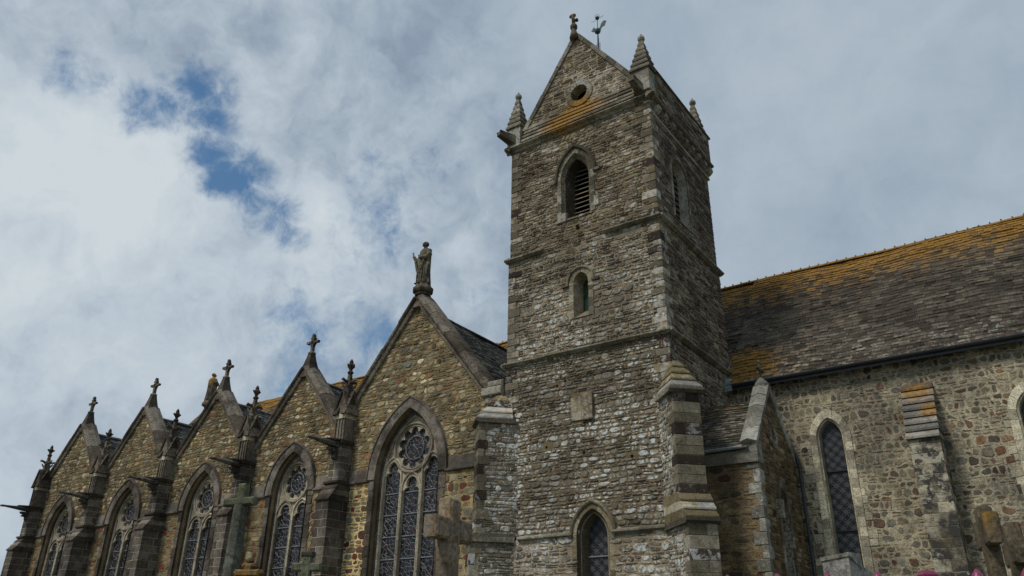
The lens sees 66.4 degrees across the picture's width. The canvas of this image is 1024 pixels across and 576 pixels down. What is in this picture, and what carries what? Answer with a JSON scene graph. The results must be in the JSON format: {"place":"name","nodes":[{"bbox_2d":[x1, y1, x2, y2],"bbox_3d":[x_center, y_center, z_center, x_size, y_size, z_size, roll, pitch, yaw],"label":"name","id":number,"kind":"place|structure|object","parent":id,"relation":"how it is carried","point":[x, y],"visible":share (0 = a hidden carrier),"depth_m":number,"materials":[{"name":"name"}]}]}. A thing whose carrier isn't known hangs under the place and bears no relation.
{"place":"outdoors","nodes":[
{"label":"outdoors","id":0,"kind":"place"},
{"bbox_2d":[0,0,1023,574],"label":"sky","id":1,"kind":"structure","parent":0,"point":[188,188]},
{"label":"ground","id":2,"kind":"structure","parent":0,"visible":0},
{"bbox_2d":[222,483,257,575],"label":"calvary cross","id":3,"kind":"object","parent":2,"relation":"on","point":[241,502],"visible":1,"depth_m":15.59,"materials":[{"name":"grey stone"}]},
{"bbox_2d":[233,557,264,575],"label":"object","id":4,"kind":"object","parent":2,"relation":"on","point":[249,566],"visible":1,"depth_m":13.33,"materials":[{"name":"stone"}]},
{"bbox_2d":[291,551,322,575],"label":"grave cross","id":5,"kind":"object","parent":2,"relation":"on","point":[307,566],"visible":1,"depth_m":8.45,"materials":[{"name":"stone"}]},
{"bbox_2d":[423,497,471,575],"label":"grave cross","id":6,"kind":"object","parent":2,"relation":"on","point":[448,529],"visible":1,"depth_m":8.03,"materials":[{"name":"stone"}]},
{"bbox_2d":[0,13,1023,575],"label":"church","id":7,"kind":"structure","parent":2,"relation":"on","point":[640,391],"depth_m":28.04,"materials":[{"name":"stone"}]},
{"bbox_2d":[32,494,74,575],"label":"window","id":8,"kind":"structure","parent":7,"relation":"in","point":[62,525],"depth_m":43.07,"materials":[{"name":"grey glass"}]},
{"bbox_2d":[94,478,141,575],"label":"window","id":9,"kind":"structure","parent":7,"relation":"in","point":[128,512],"depth_m":39.66,"materials":[{"name":"grey glass"}]},
{"bbox_2d":[167,461,221,575],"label":"window","id":10,"kind":"structure","parent":7,"relation":"in","point":[200,523],"depth_m":36.23,"materials":[{"name":"grey glass"}]},
{"bbox_2d":[204,373,218,400],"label":"statue","id":11,"kind":"object","parent":7,"relation":"on","point":[213,384],"visible":0.73,"depth_m":56.73,"materials":[{"name":"stone"}]},
{"bbox_2d":[256,441,316,575],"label":"window","id":12,"kind":"structure","parent":7,"relation":"in","point":[289,529],"depth_m":32.91,"materials":[{"name":"glass"}]},
{"bbox_2d":[360,395,448,575],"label":"window","id":13,"kind":"structure","parent":7,"relation":"in","point":[415,459],"depth_m":29.60,"materials":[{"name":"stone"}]},
{"bbox_2d":[413,242,431,284],"bbox_3d":[-3.821,-1.047,33.516,0.666,2.110,1.158,18,-30,-33],"label":"statue","id":14,"kind":"object","parent":7,"relation":"on","point":[422,261],"visible":0.94,"depth_m":33.19,"materials":[{"name":"stone"}]},
{"bbox_2d":[550,144,600,224],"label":"belfry window","id":15,"kind":"structure","parent":7,"relation":"in","point":[576,192],"depth_m":30.51,"materials":[{"name":"stone"}]},
{"bbox_2d":[561,265,599,319],"bbox_3d":[2.632,0.213,28.144,1.540,2.046,0.820,-16,-30,32],"label":"lancet window","id":16,"kind":"structure","parent":7,"relation":"in","point":[581,296],"depth_m":28.13,"materials":[{"name":"beige stone"}]},
{"bbox_2d":[569,498,616,575],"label":"lancet window","id":17,"kind":"structure","parent":7,"relation":"in","point":[593,551],"depth_m":24.37,"materials":[{"name":"beige stone"}]},
{"bbox_2d":[591,14,605,48],"bbox_3d":[3.920,-11.159,35.109,0.672,2.999,0.315,-16,-30,32],"label":"weathercock","id":18,"kind":"object","parent":7,"relation":"on","point":[597,30],"visible":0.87,"depth_m":35.34,"materials":[{"name":"metal"}]},
{"bbox_2d":[669,155,693,233],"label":"belfry window","id":19,"kind":"structure","parent":7,"relation":"in","point":[679,181],"depth_m":30.33,"materials":[{"name":"stone"}]},
{"bbox_2d":[800,409,880,573],"bbox_3d":[10.604,7.013,25.274,2.016,6.316,0.329,-16,-30,32],"label":"lancet window","id":20,"kind":"structure","parent":7,"relation":"in","point":[846,536],"depth_m":25.45,"materials":[{"name":"stone"}]},
{"bbox_2d":[1003,380,1023,494],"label":"lancet window","id":21,"kind":"structure","parent":7,"relation":"in","point":[1017,391],"depth_m":23.15,"materials":[{"name":"stone"}]},
{"bbox_2d":[820,552,873,575],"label":"headstone","id":22,"kind":"object","parent":2,"relation":"on","point":[850,564],"visible":1,"depth_m":6.29,"materials":[{"name":"grey stone"}]},
{"bbox_2d":[726,569,1023,575],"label":"railing","id":23,"kind":"object","parent":2,"relation":"on","point":[976,572],"visible":1,"depth_m":1.68,"materials":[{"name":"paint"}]},
{"bbox_2d":[972,505,1007,575],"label":"grave cross","id":24,"kind":"object","parent":2,"relation":"on","point":[988,532],"visible":1,"depth_m":7.73,"materials":[{"name":"brown stone"}]},
{"bbox_2d":[1001,522,1023,575],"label":"grave cross","id":25,"kind":"object","parent":2,"relation":"on","point":[1012,546],"visible":0.97,"depth_m":8.34,"materials":[{"name":"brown stone"}]}
]}

